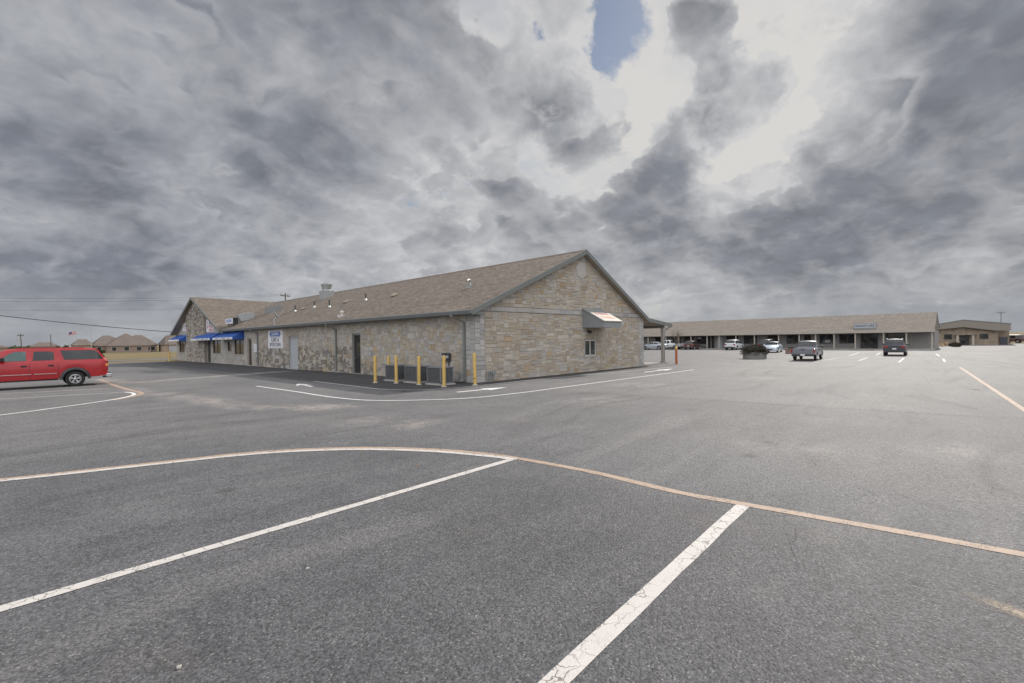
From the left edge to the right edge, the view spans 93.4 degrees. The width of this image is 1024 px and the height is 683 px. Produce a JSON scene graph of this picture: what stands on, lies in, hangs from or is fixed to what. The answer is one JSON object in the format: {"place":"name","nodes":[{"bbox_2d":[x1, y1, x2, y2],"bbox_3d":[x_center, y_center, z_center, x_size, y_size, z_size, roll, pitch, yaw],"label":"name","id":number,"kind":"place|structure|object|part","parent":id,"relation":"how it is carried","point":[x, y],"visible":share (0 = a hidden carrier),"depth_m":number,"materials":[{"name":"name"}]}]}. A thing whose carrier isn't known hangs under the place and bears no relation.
{"place":"outdoors","nodes":[
{"label":"outdoors","id":0,"kind":"place"},
{"bbox_2d":[108,358,176,361],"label":"road","id":1,"kind":"structure","parent":0,"point":[142,359],"depth_m":66.19,"materials":[{"name":"grey asphalt"}]},
{"bbox_2d":[0,0,1023,346],"label":"sky","id":2,"kind":"structure","parent":0,"point":[717,159],"materials":[{"name":"grey"}]},
{"bbox_2d":[102,332,1023,362],"bbox_3d":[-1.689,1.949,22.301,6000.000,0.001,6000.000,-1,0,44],"label":"ground","id":3,"kind":"structure","parent":0,"point":[134,355],"depth_m":89.50,"materials":[{"name":"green plant"}]},
{"bbox_2d":[0,345,8,350],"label":"brick house","id":4,"kind":"structure","parent":3,"relation":"on","point":[2,347],"depth_m":159.90,"materials":[{"name":"brown"}]},
{"bbox_2d":[17,333,23,347],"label":"utility pole","id":5,"kind":"object","parent":3,"relation":"on","point":[19,339],"visible":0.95,"depth_m":95.71,"materials":[{"name":"brown metal"}]},
{"bbox_2d":[29,342,58,347],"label":"brick house","id":6,"kind":"structure","parent":3,"relation":"on","point":[44,345],"depth_m":138.84,"materials":[{"name":"brown"}]},
{"bbox_2d":[69,339,93,347],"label":"brick house","id":7,"kind":"structure","parent":3,"relation":"on","point":[85,343],"depth_m":132.21,"materials":[{"name":"brown brick"}]},
{"bbox_2d":[92,334,157,352],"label":"brick house","id":8,"kind":"structure","parent":3,"relation":"on","point":[126,343],"depth_m":137.54,"materials":[{"name":"brown brick"}]},
{"bbox_2d":[108,361,165,363],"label":"kerb","id":9,"kind":"structure","parent":3,"relation":"on","point":[136,362],"depth_m":54.40,"materials":[{"name":"concrete"}]},
{"bbox_2d":[158,335,176,351],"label":"brick house","id":10,"kind":"structure","parent":3,"relation":"on","point":[163,343],"depth_m":139.85,"materials":[{"name":"brown brick"}]},
{"bbox_2d":[169,346,176,351],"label":"garage door","id":11,"kind":"structure","parent":10,"relation":"in","point":[171,348],"depth_m":139.25,"materials":[{"name":"grey paint"}]},
{"bbox_2d":[168,249,671,382],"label":"stone building","id":12,"kind":"structure","parent":3,"relation":"on","point":[529,318],"depth_m":28.95,"materials":[{"name":"stone"}]},
{"bbox_2d":[179,341,184,352],"bbox_3d":[-41.025,0.685,60.040,2.720,1.460,0.170,-1,0,44],"label":"window","id":13,"kind":"structure","parent":12,"relation":"in","point":[182,343],"depth_m":60.05,"materials":[{"name":"brown glass"}]},
{"bbox_2d":[207,340,210,362],"bbox_3d":[-32.581,1.079,51.972,1.290,2.400,0.220,-1,0,44],"label":"door","id":14,"kind":"structure","parent":12,"relation":"in","point":[209,343],"depth_m":52.18,"materials":[{"name":"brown metal"}]},
{"bbox_2d":[206,320,213,331],"bbox_3d":[-32.216,-1.695,51.446,2.550,1.300,0.034,-1,0,44],"label":"wall sign","id":15,"kind":"object","parent":12,"relation":"attached to","point":[209,327],"visible":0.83,"depth_m":51.53,"materials":[{"name":"white plastic"}]},
{"bbox_2d":[212,340,220,353],"bbox_3d":[-30.542,0.571,49.987,2.770,1.430,0.170,-1,0,44],"label":"window","id":16,"kind":"structure","parent":12,"relation":"in","point":[217,343],"depth_m":49.99,"materials":[{"name":"brown glass"}]},
{"bbox_2d":[227,341,231,351],"bbox_3d":[-27.547,0.497,47.114,1.270,1.050,0.170,-1,0,44],"label":"window","id":17,"kind":"structure","parent":12,"relation":"in","point":[229,342],"depth_m":47.36,"materials":[{"name":"black glass"}]},
{"bbox_2d":[225,317,237,325],"bbox_3d":[-27.909,-1.932,48.020,2.415,0.810,0.496,-1,0,44],"label":"roof sign","id":18,"kind":"object","parent":12,"relation":"on","point":[231,321],"visible":1,"depth_m":47.41,"materials":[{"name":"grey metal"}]},
{"bbox_2d":[234,340,243,354],"bbox_3d":[-25.507,0.554,45.159,2.720,1.430,0.170,-1,0,44],"label":"window","id":19,"kind":"structure","parent":12,"relation":"in","point":[239,344],"depth_m":45.32,"materials":[{"name":"brown glass"}]},
{"bbox_2d":[247,338,251,365],"bbox_3d":[-23.451,0.946,43.217,1.090,2.460,0.220,-1,0,44],"label":"door","id":20,"kind":"structure","parent":12,"relation":"in","point":[249,339],"depth_m":43.43,"materials":[{"name":"brown metal"}]},
{"bbox_2d":[268,330,282,347],"bbox_3d":[-19.090,-0.173,38.893,3.050,1.440,0.030,-1,0,44],"label":"banner sign","id":21,"kind":"object","parent":12,"relation":"attached to","point":[275,338],"visible":1,"depth_m":38.81,"materials":[{"name":"white plastic"}]},
{"bbox_2d":[289,337,297,369],"bbox_3d":[-16.505,0.867,36.555,1.640,2.460,0.220,-1,0,44],"label":"door","id":22,"kind":"structure","parent":12,"relation":"in","point":[293,340],"depth_m":36.69,"materials":[{"name":"grey paint"}]},
{"bbox_2d":[352,334,360,373],"bbox_3d":[-9.613,0.769,29.945,1.040,2.500,0.220,-1,0,44],"label":"door","id":23,"kind":"structure","parent":12,"relation":"in","point":[356,337],"depth_m":30.09,"materials":[{"name":"metal"}]},
{"bbox_2d":[441,353,450,365],"bbox_3d":[-3.249,1.108,23.588,0.580,1.080,0.233,-1,0,44],"label":"electric meter","id":24,"kind":"object","parent":12,"relation":"attached to","point":[448,357],"visible":0.66,"depth_m":23.45,"materials":[{"name":"metal"}]},
{"bbox_2d":[486,370,495,381],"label":"gas pipes","id":25,"kind":"object","parent":12,"relation":"attached to","point":[493,372],"visible":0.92,"depth_m":22.85,"materials":[{"name":"grey metal"}]},
{"bbox_2d":[584,340,596,356],"bbox_3d":[4.700,0.411,29.003,0.130,1.020,1.280,-1,0,44],"label":"window","id":26,"kind":"structure","parent":12,"relation":"in","point":[590,345],"depth_m":29.04,"materials":[{"name":"white paint"}]},
{"bbox_2d":[590,312,621,320],"bbox_3d":[5.564,-1.443,28.361,0.981,0.538,1.920,-1,0,44],"label":"sign board","id":27,"kind":"object","parent":12,"relation":"on","point":[606,316],"visible":1,"depth_m":28.26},
{"bbox_2d":[0,343,1023,682],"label":"parking lot","id":28,"kind":"structure","parent":3,"relation":"on","point":[518,571],"depth_m":5.25,"materials":[{"name":"grey asphalt"}]},
{"bbox_2d":[0,347,111,385],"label":"sport utility vehicle","id":29,"kind":"object","parent":28,"relation":"on","point":[73,366],"visible":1,"depth_m":23.46,"materials":[{"name":"red paint"}]},
{"bbox_3d":[-23.323,0.704,22.486,0.123,0.450,0.960,-1,0,44],"label":"window","id":30,"kind":"part","parent":29,"relation":"part of","materials":[{"name":"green glass"}]},
{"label":"window","id":31,"kind":"part","parent":29,"relation":"part of","materials":[{"name":"grey glass"}]},
{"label":"window","id":32,"kind":"part","parent":29,"relation":"part of","materials":[{"name":"grey glass"}]},
{"bbox_2d":[2,392,135,414],"bbox_3d":[-15.519,2.168,15.318,1.840,0.001,10.821,-1,0,-2],"label":"parking line","id":33,"kind":"object","parent":28,"relation":"on","point":[80,404],"visible":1,"depth_m":16.73,"materials":[{"name":"white paint"}]},
{"bbox_2d":[97,379,144,399],"bbox_3d":[-19.205,2.191,23.521,1.202,0.001,15.002,-1,0,-42],"label":"parking line","id":34,"kind":"object","parent":28,"relation":"on","point":[138,392],"visible":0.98,"depth_m":21.79,"materials":[{"name":"beige paint"}]},
{"bbox_2d":[0,459,515,611],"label":"parking line","id":35,"kind":"object","parent":28,"relation":"on","point":[28,600],"visible":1,"depth_m":4.71,"materials":[{"name":"white paint"}]},
{"bbox_2d":[0,448,515,480],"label":"parking line","id":36,"kind":"object","parent":28,"relation":"on","point":[509,458],"visible":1,"depth_m":8.40,"materials":[{"name":"white paint"}]},
{"bbox_2d":[373,356,377,382],"bbox_3d":[-6.636,1.346,23.400,0.260,1.310,0.254,0,1,31],"label":"bollard","id":37,"kind":"object","parent":28,"relation":"on","point":[375,367],"visible":0.99,"depth_m":23.34,"materials":[{"name":"yellow metal"}]},
{"bbox_2d":[384,364,408,381],"bbox_3d":[-5.829,1.559,24.476,1.140,0.870,0.860,-1,0,44],"label":"air conditioner","id":38,"kind":"object","parent":28,"relation":"on","point":[389,372],"visible":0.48,"depth_m":24.17,"materials":[{"name":"metal"}]},
{"bbox_2d":[394,356,398,382],"bbox_3d":[-5.510,1.331,22.944,0.260,1.310,0.254,0,1,44],"label":"bollard","id":39,"kind":"object","parent":28,"relation":"on","point":[396,367],"visible":0.98,"depth_m":22.88,"materials":[{"name":"metal"}]},
{"bbox_2d":[403,364,429,383],"bbox_3d":[-4.573,1.545,23.271,1.140,0.870,0.860,-1,0,44],"label":"air conditioner","id":40,"kind":"object","parent":28,"relation":"on","point":[410,373],"visible":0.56,"depth_m":22.97,"materials":[{"name":"metal"}]},
{"bbox_2d":[416,356,421,384],"bbox_3d":[-4.241,1.310,21.989,0.260,1.320,0.254,-1,0,9],"label":"bollard","id":41,"kind":"object","parent":28,"relation":"on","point":[418,370],"visible":1,"depth_m":21.93,"materials":[{"name":"metal"}]},
{"bbox_2d":[425,365,455,385],"bbox_3d":[-3.281,1.530,22.032,1.140,0.870,0.860,-1,0,44],"label":"air conditioner","id":42,"kind":"object","parent":28,"relation":"on","point":[434,375],"visible":0.93,"depth_m":21.77,"materials":[{"name":"metal"}]},
{"bbox_2d":[441,355,446,386],"bbox_3d":[-2.942,1.275,20.847,0.260,1.360,0.254,0,1,31],"label":"bollard","id":43,"kind":"object","parent":28,"relation":"on","point":[443,370],"visible":0.98,"depth_m":20.79,"materials":[{"name":"metal"}]},
{"bbox_2d":[258,370,688,400],"bbox_3d":[0.680,1.891,21.695,23.916,0.001,8.679,-1,0,-16],"label":"lane line","id":44,"kind":"object","parent":28,"relation":"on","point":[441,399],"visible":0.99,"depth_m":18.26,"materials":[{"name":"white paint"}]},
{"bbox_2d":[473,353,477,384],"bbox_3d":[-1.650,1.213,21.324,0.260,1.440,0.254,-1,0,-3],"label":"bollard","id":45,"kind":"object","parent":28,"relation":"on","point":[474,371],"visible":0.98,"depth_m":21.26,"materials":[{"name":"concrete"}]},
{"bbox_2d":[461,387,505,391],"bbox_3d":[-1.147,1.929,19.350,0.716,0.001,2.496,-1,0,44],"label":"lane arrow","id":46,"kind":"object","parent":28,"relation":"on","point":[485,389],"visible":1,"depth_m":19.39,"materials":[{"name":"white paint"}]},
{"bbox_2d":[315,367,668,389],"bbox_3d":[1.287,1.867,25.025,22.009,0.001,7.153,-1,0,-19],"label":"lane line","id":47,"kind":"object","parent":28,"relation":"on","point":[469,386],"visible":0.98,"depth_m":22.54,"materials":[{"name":"white paint"}]},
{"bbox_2d":[0,447,1023,556],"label":"parking line","id":48,"kind":"object","parent":28,"relation":"on","point":[934,537],"visible":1,"depth_m":6.01,"materials":[{"name":"beige paint"}]},
{"bbox_2d":[538,504,748,682],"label":"parking line","id":49,"kind":"object","parent":28,"relation":"on","point":[574,663],"visible":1,"depth_m":3.54,"materials":[{"name":"white paint"}]},
{"bbox_2d":[644,342,667,349],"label":"sedan car","id":50,"kind":"object","parent":28,"relation":"on","point":[657,345],"visible":0.78,"depth_m":76.44,"materials":[{"name":"silver metal"}]},
{"bbox_2d":[665,340,683,348],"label":"pickup truck","id":51,"kind":"object","parent":28,"relation":"on","point":[670,343],"visible":0.49,"depth_m":77.16,"materials":[{"name":"white paint"}]},
{"bbox_2d":[675,346,677,363],"bbox_3d":[11.996,0.989,35.223,0.170,1.345,0.174,-1,0,44],"label":"bollard","id":52,"kind":"object","parent":28,"relation":"on","point":[676,357],"visible":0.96,"depth_m":35.17,"materials":[{"name":"metal"}]},
{"bbox_2d":[672,331,680,347],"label":"bare tree","id":53,"kind":"object","parent":28,"relation":"on","point":[676,342],"visible":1,"depth_m":75.59,"materials":[{"name":"brown plant"}]},
{"bbox_2d":[684,341,699,349],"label":"sport utility vehicle","id":54,"kind":"object","parent":28,"relation":"on","point":[691,344],"visible":0.98,"depth_m":73.99,"materials":[{"name":"red paint"}]},
{"bbox_2d":[724,340,743,349],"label":"sport utility vehicle","id":55,"kind":"object","parent":28,"relation":"on","point":[732,344],"visible":0.96,"depth_m":68.51,"materials":[{"name":"white paint"}]},
{"bbox_2d":[742,352,766,358],"bbox_3d":[21.021,1.208,41.800,1.920,0.590,1.920,-1,0,44],"label":"planter","id":56,"kind":"object","parent":28,"relation":"on","point":[754,356],"visible":0.63,"depth_m":41.01,"materials":[{"name":"concrete"}]},
{"bbox_2d":[740,344,768,355],"bbox_3d":[20.957,0.758,41.709,2.303,1.178,2.274,-1,0,-18],"label":"shrub","id":57,"kind":"object","parent":56,"relation":"in","point":[755,348],"visible":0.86,"depth_m":41.34,"materials":[{"name":"green plant"}]},
{"bbox_2d":[758,339,773,346],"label":"sport utility vehicle","id":58,"kind":"object","parent":28,"relation":"on","point":[762,342],"visible":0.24,"depth_m":65.61,"materials":[{"name":"paint"}]},
{"bbox_2d":[763,341,782,352],"bbox_3d":[30.847,0.633,57.021,1.827,1.281,4.154,-1,0,38],"label":"sedan car","id":59,"kind":"object","parent":28,"relation":"on","point":[777,347],"visible":0.8,"depth_m":56.09,"materials":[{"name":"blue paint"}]},
{"bbox_2d":[561,390,1011,417],"bbox_3d":[9.260,1.797,12.947,19.465,0.001,0.443,-1,0,36],"label":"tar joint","id":60,"kind":"object","parent":28,"relation":"on","point":[810,406],"visible":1,"depth_m":13.43,"materials":[{"name":"black asphalt"}]},
{"bbox_2d":[785,347,792,353],"bbox_3d":[29.968,0.948,51.783,0.960,0.745,1.320,-1,0,44],"label":"brick planter","id":61,"kind":"object","parent":28,"relation":"on","point":[788,350],"visible":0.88,"depth_m":51.50,"materials":[{"name":"red brick"}]},
{"bbox_2d":[643,312,939,349],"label":"shop strip","id":62,"kind":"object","parent":28,"relation":"on","point":[840,333],"visible":0.54,"depth_m":66.51,"materials":[{"name":"grey"}]},
{"bbox_2d":[655,337,660,341],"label":"window","id":63,"kind":"structure","parent":62,"relation":"in","point":[657,339],"depth_m":82.52,"materials":[{"name":"black glass"}]},
{"bbox_2d":[684,337,693,342],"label":"window","id":64,"kind":"structure","parent":62,"relation":"in","point":[685,338],"depth_m":78.93,"materials":[{"name":"black glass"}]},
{"bbox_2d":[696,337,706,343],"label":"window","id":65,"kind":"structure","parent":62,"relation":"in","point":[703,339],"depth_m":77.26,"materials":[{"name":"black glass"}]},
{"bbox_2d":[717,336,721,347],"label":"door","id":66,"kind":"structure","parent":62,"relation":"in","point":[720,336],"depth_m":75.28,"materials":[{"name":"grey paint"}]},
{"bbox_2d":[726,336,737,339],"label":"window","id":67,"kind":"structure","parent":62,"relation":"in","point":[727,337],"depth_m":74.17,"materials":[{"name":"black glass"}]},
{"bbox_2d":[744,336,756,343],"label":"window","id":68,"kind":"structure","parent":62,"relation":"in","point":[747,339],"depth_m":72.27,"materials":[{"name":"black glass"}]},
{"bbox_2d":[768,335,779,341],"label":"window","id":69,"kind":"structure","parent":62,"relation":"in","point":[775,337],"depth_m":69.92,"materials":[{"name":"black glass"}]},
{"bbox_2d":[787,335,800,343],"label":"window","id":70,"kind":"structure","parent":62,"relation":"in","point":[791,339],"depth_m":68.30,"materials":[{"name":"black glass"}]},
{"bbox_2d":[804,335,810,340],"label":"window","id":71,"kind":"structure","parent":62,"relation":"in","point":[806,337],"depth_m":67.07,"materials":[{"name":"black glass"}]},
{"bbox_2d":[820,335,832,343],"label":"window","id":72,"kind":"structure","parent":62,"relation":"in","point":[822,337],"depth_m":65.60,"materials":[{"name":"black glass"}]},
{"bbox_2d":[839,334,854,342],"bbox_3d":[44.411,-0.346,63.897,1.800,1.200,0.051,-1,0,44],"label":"window","id":73,"kind":"structure","parent":62,"relation":"in","point":[843,338],"depth_m":63.95,"materials":[{"name":"black glass"}]},
{"bbox_2d":[853,323,876,328],"bbox_3d":[45.127,-1.893,61.663,2.350,0.850,0.679,-1,0,44],"label":"shop sign","id":74,"kind":"object","parent":62,"relation":"attached to","point":[866,326],"visible":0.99,"depth_m":61.37,"materials":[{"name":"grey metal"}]},
{"bbox_2d":[861,334,877,347],"bbox_3d":[46.112,-0.056,62.272,1.800,1.900,0.051,-1,0,44],"label":"door","id":75,"kind":"structure","parent":62,"relation":"in","point":[867,340],"depth_m":62.24,"materials":[{"name":"black glass"}]},
{"bbox_2d":[886,333,904,340],"bbox_3d":[48.039,-0.297,60.419,1.850,1.380,0.051,-1,0,44],"label":"window","id":76,"kind":"structure","parent":62,"relation":"in","point":[890,336],"depth_m":60.40,"materials":[{"name":"black glass"}]},
{"bbox_2d":[791,341,822,360],"bbox_3d":[23.703,0.693,38.686,1.893,1.544,4.696,-1,0,40],"label":"pickup truck","id":77,"kind":"object","parent":28,"relation":"on","point":[808,348],"visible":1,"depth_m":37.95,"materials":[{"name":"grey paint"}]},
{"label":"rear window","id":78,"kind":"part","parent":77,"relation":"part of","materials":[{"name":"grey glass"}]},
{"bbox_2d":[883,338,908,355],"bbox_3d":[35.365,0.482,44.498,1.937,1.553,4.289,-1,0,41],"label":"sport utility vehicle","id":79,"kind":"object","parent":28,"relation":"on","point":[895,345],"visible":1,"depth_m":43.01,"materials":[{"name":"paint"}]},
{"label":"rear window","id":80,"kind":"part","parent":79,"relation":"part of","materials":[{"name":"grey glass"}]},
{"bbox_2d":[947,342,962,346],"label":"shrub","id":81,"kind":"object","parent":28,"relation":"on","point":[954,344],"visible":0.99,"depth_m":66.36,"materials":[{"name":"green plant"}]},
{"bbox_2d":[935,320,1011,344],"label":"stone hall","id":82,"kind":"structure","parent":28,"relation":"on","point":[969,332],"depth_m":75.48,"materials":[{"name":"brown stone"}]},
{"bbox_2d":[944,334,951,338],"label":"window","id":83,"kind":"structure","parent":82,"relation":"in","point":[946,336],"depth_m":77.81,"materials":[{"name":"black glass"}]},
{"bbox_2d":[960,335,968,344],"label":"door","id":84,"kind":"structure","parent":82,"relation":"in","point":[964,340],"depth_m":76.47,"materials":[{"name":"brown metal"}]},
{"bbox_2d":[980,334,987,338],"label":"window","id":85,"kind":"structure","parent":82,"relation":"in","point":[982,336],"depth_m":74.93,"materials":[{"name":"black glass"}]},
{"bbox_2d":[1000,337,1007,344],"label":"side door","id":86,"kind":"structure","parent":82,"relation":"in","point":[1003,340],"depth_m":74.19,"materials":[{"name":"paint"}]},
{"bbox_2d":[959,367,1023,411],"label":"parking line","id":87,"kind":"object","parent":28,"relation":"on","point":[1017,405],"visible":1,"depth_m":15.88,"materials":[{"name":"beige paint"}]},
{"bbox_2d":[986,601,1023,618],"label":"paint spot","id":88,"kind":"object","parent":28,"relation":"on","point":[1021,614],"visible":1,"depth_m":3.47,"materials":[{"name":"beige paint"}]},
{"bbox_2d":[1009,335,1023,342],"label":"sport utility vehicle","id":89,"kind":"object","parent":3,"relation":"on","point":[1017,338],"visible":0.52,"depth_m":82.28,"materials":[{"name":"red paint"}]},
{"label":"utility pole","id":90,"kind":"object","parent":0,"visible":0},
{"bbox_2d":[26,295,283,301],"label":"power line","id":91,"kind":"object","parent":90,"relation":"attached to","point":[74,301],"visible":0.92,"depth_m":66.84,"materials":[{"name":"black plastic"}]},
{"bbox_2d":[41,294,277,298],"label":"power line","id":92,"kind":"object","parent":90,"relation":"attached to","point":[106,298],"visible":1,"depth_m":69.74,"materials":[{"name":"black plastic"}]},
{"bbox_3d":[-62.816,-1.624,33.733,0.280,9.100,2.200,-1,0,44],"label":"utility pole","id":93,"kind":"object","parent":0,"visible":0},
{"bbox_2d":[0,315,168,331],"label":"power line","id":94,"kind":"object","parent":93,"relation":"attached to","point":[82,324],"visible":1,"depth_m":54.12,"materials":[{"name":"black plastic"}]}
]}

